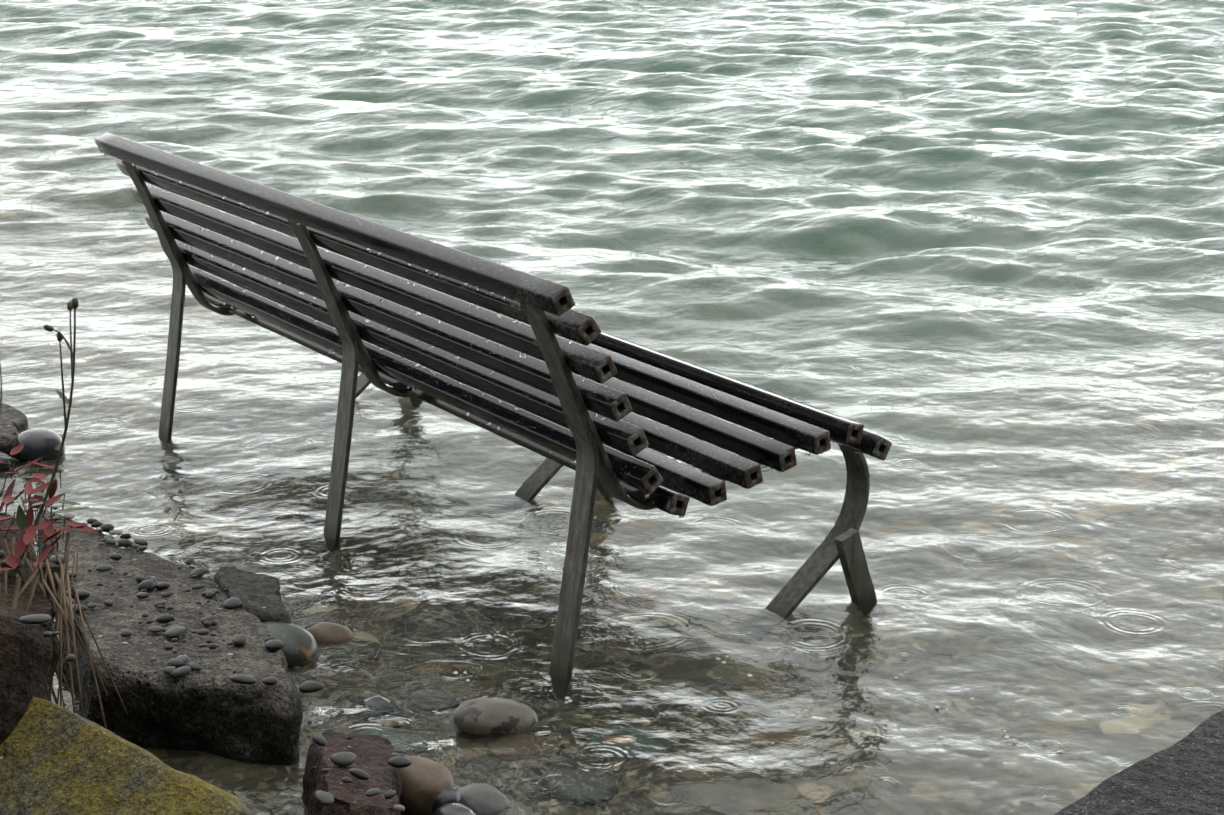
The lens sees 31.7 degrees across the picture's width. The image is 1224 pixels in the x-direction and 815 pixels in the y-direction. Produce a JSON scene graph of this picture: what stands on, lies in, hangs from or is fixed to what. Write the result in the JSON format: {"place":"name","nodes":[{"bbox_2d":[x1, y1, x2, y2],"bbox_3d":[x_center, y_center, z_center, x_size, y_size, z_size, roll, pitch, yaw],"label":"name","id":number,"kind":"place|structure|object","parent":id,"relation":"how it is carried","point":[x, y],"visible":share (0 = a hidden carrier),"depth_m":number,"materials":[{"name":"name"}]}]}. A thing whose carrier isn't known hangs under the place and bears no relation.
{"place":"outdoors","nodes":[
{"label":"outdoors","id":0,"kind":"place"},
{"bbox_2d":[0,513,60,745],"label":"rock","id":1,"kind":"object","parent":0,"point":[29,656],"depth_m":2.94,"materials":[{"name":"stone"}]},
{"bbox_2d":[0,297,127,728],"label":"shore weeds","id":2,"kind":"object","parent":1,"relation":"on","point":[20,547],"visible":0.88,"depth_m":3.16,"materials":[{"name":"red plant"}]},
{"bbox_2d":[364,695,389,706],"bbox_3d":[-0.406,0.528,3.736,0.058,0.044,0.072,-10,19,-32],"label":"dark stone","id":3,"kind":"object","parent":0,"point":[377,701],"visible":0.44,"depth_m":3.73,"materials":[{"name":"grey stone"}]},
{"bbox_2d":[0,0,1223,814],"bbox_3d":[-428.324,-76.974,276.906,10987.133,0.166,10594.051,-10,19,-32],"label":"water","id":4,"kind":"structure","parent":0,"point":[964,258],"depth_m":5.92,"materials":[{"name":"grey liquid"}]},
{"bbox_2d":[0,451,12,469],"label":"dark stone","id":5,"kind":"object","parent":4,"relation":"on","point":[5,460],"visible":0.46,"depth_m":5.03,"materials":[{"name":"grey stone"}]},
{"bbox_2d":[17,428,64,460],"bbox_3d":[-1.367,0.097,5.136,0.116,0.092,0.127,-10,19,-32],"label":"stone","id":6,"kind":"object","parent":4,"relation":"on","point":[38,442],"visible":0.58,"depth_m":5.09,"materials":[{"name":"grey stone"}]},
{"bbox_2d":[262,621,317,663],"bbox_3d":[-0.608,0.441,3.941,0.143,0.086,0.109,6,17,21],"label":"stone","id":7,"kind":"object","parent":4,"relation":"on","point":[300,644],"visible":0.46,"depth_m":3.91,"materials":[{"name":"grey stone"}]},
{"bbox_2d":[301,733,401,814],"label":"brown lump","id":8,"kind":"object","parent":4,"relation":"in","point":[373,753],"visible":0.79,"depth_m":3.17,"materials":[{"name":"brown stone"}]},
{"bbox_2d":[399,756,456,814],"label":"tan stone","id":9,"kind":"object","parent":4,"relation":"on","point":[426,782],"visible":0.58,"depth_m":3.30,"materials":[{"name":"brown stone"}]},
{"bbox_2d":[453,698,537,732],"bbox_3d":[-0.198,0.529,3.655,0.145,0.064,0.099,-1,16,-2],"label":"pale stone","id":10,"kind":"object","parent":4,"relation":"on","point":[484,715],"visible":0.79,"depth_m":3.62,"materials":[{"name":"grey stone"}]},
{"bbox_2d":[154,483,1062,751],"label":"foam bubbles","id":11,"kind":"object","parent":4,"relation":"on","point":[748,675],"visible":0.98,"depth_m":3.72,"materials":[{"name":"white liquid"}]},
{"bbox_2d":[1055,710,1223,814],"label":"rock","id":12,"kind":"structure","parent":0,"point":[1184,776],"depth_m":3.35,"materials":[{"name":"grey stone"}]},
{"bbox_3d":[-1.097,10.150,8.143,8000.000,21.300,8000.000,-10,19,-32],"label":"ground","id":13,"kind":"structure","parent":0,"visible":0},
{"bbox_2d":[0,403,27,457],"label":"rock","id":14,"kind":"object","parent":13,"relation":"on","point":[13,423],"visible":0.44,"depth_m":5.25,"materials":[{"name":"grey stone"}]},
{"bbox_2d":[0,697,255,814],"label":"lichen slab","id":15,"kind":"structure","parent":13,"relation":"on","point":[56,759],"depth_m":2.78,"materials":[{"name":"stone"}]},
{"bbox_2d":[37,511,302,759],"bbox_3d":[-0.893,0.412,4.071,0.373,0.256,1.389,-6,17,-21],"label":"rock","id":16,"kind":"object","parent":13,"relation":"on","point":[219,710],"depth_m":3.60,"materials":[{"name":"grey stone"}]},
{"bbox_2d":[0,490,411,811],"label":"loose pebbles","id":17,"kind":"object","parent":16,"relation":"on","point":[273,643],"visible":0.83,"depth_m":3.72,"materials":[{"name":"grey stone"}]},
{"bbox_2d":[214,566,290,623],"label":"dark block","id":18,"kind":"structure","parent":13,"relation":"on","point":[258,596],"depth_m":4.09,"materials":[{"name":"stone"}]},
{"bbox_2d":[307,622,352,641],"bbox_3d":[-0.530,0.435,4.038,0.083,0.060,0.101,-10,19,-32],"label":"stone","id":19,"kind":"object","parent":13,"relation":"on","point":[328,632],"visible":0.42,"depth_m":4.01,"materials":[{"name":"beige stone"}]},
{"bbox_2d":[432,787,461,812],"bbox_3d":[-0.261,0.605,3.317,0.055,0.048,0.064,-10,19,-32],"label":"dark stone","id":20,"kind":"object","parent":13,"relation":"on","point":[450,795],"visible":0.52,"depth_m":3.29,"materials":[{"name":"grey stone"}]},
{"bbox_2d":[433,803,475,814],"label":"dark stone","id":21,"kind":"object","parent":13,"relation":"on","point":[453,809],"visible":0.98,"depth_m":3.23,"materials":[{"name":"grey stone"}]},
{"bbox_2d":[458,783,509,813],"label":"grey stone","id":22,"kind":"object","parent":13,"relation":"on","point":[482,798],"visible":0.79,"depth_m":3.33,"materials":[{"name":"grey stone"}]},
{"bbox_2d":[121,160,876,680],"bbox_3d":[-0.320,-0.073,4.649,0.801,0.817,1.875,-10,19,-32],"label":"bench frame","id":23,"kind":"object","parent":13,"relation":"on","point":[593,472],"visible":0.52,"depth_m":4.14,"materials":[{"name":"grey metal"}]},
{"bbox_2d":[94,132,891,515],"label":"bench slats","id":24,"kind":"object","parent":23,"relation":"attached to","point":[598,360],"visible":0.9,"depth_m":4.12,"materials":[{"name":"black metal"}]},
{"bbox_2d":[104,154,857,517],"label":"water droplets","id":25,"kind":"object","parent":24,"relation":"on","point":[390,328],"visible":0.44,"depth_m":4.22,"materials":[{"name":"liquid"}]}
]}

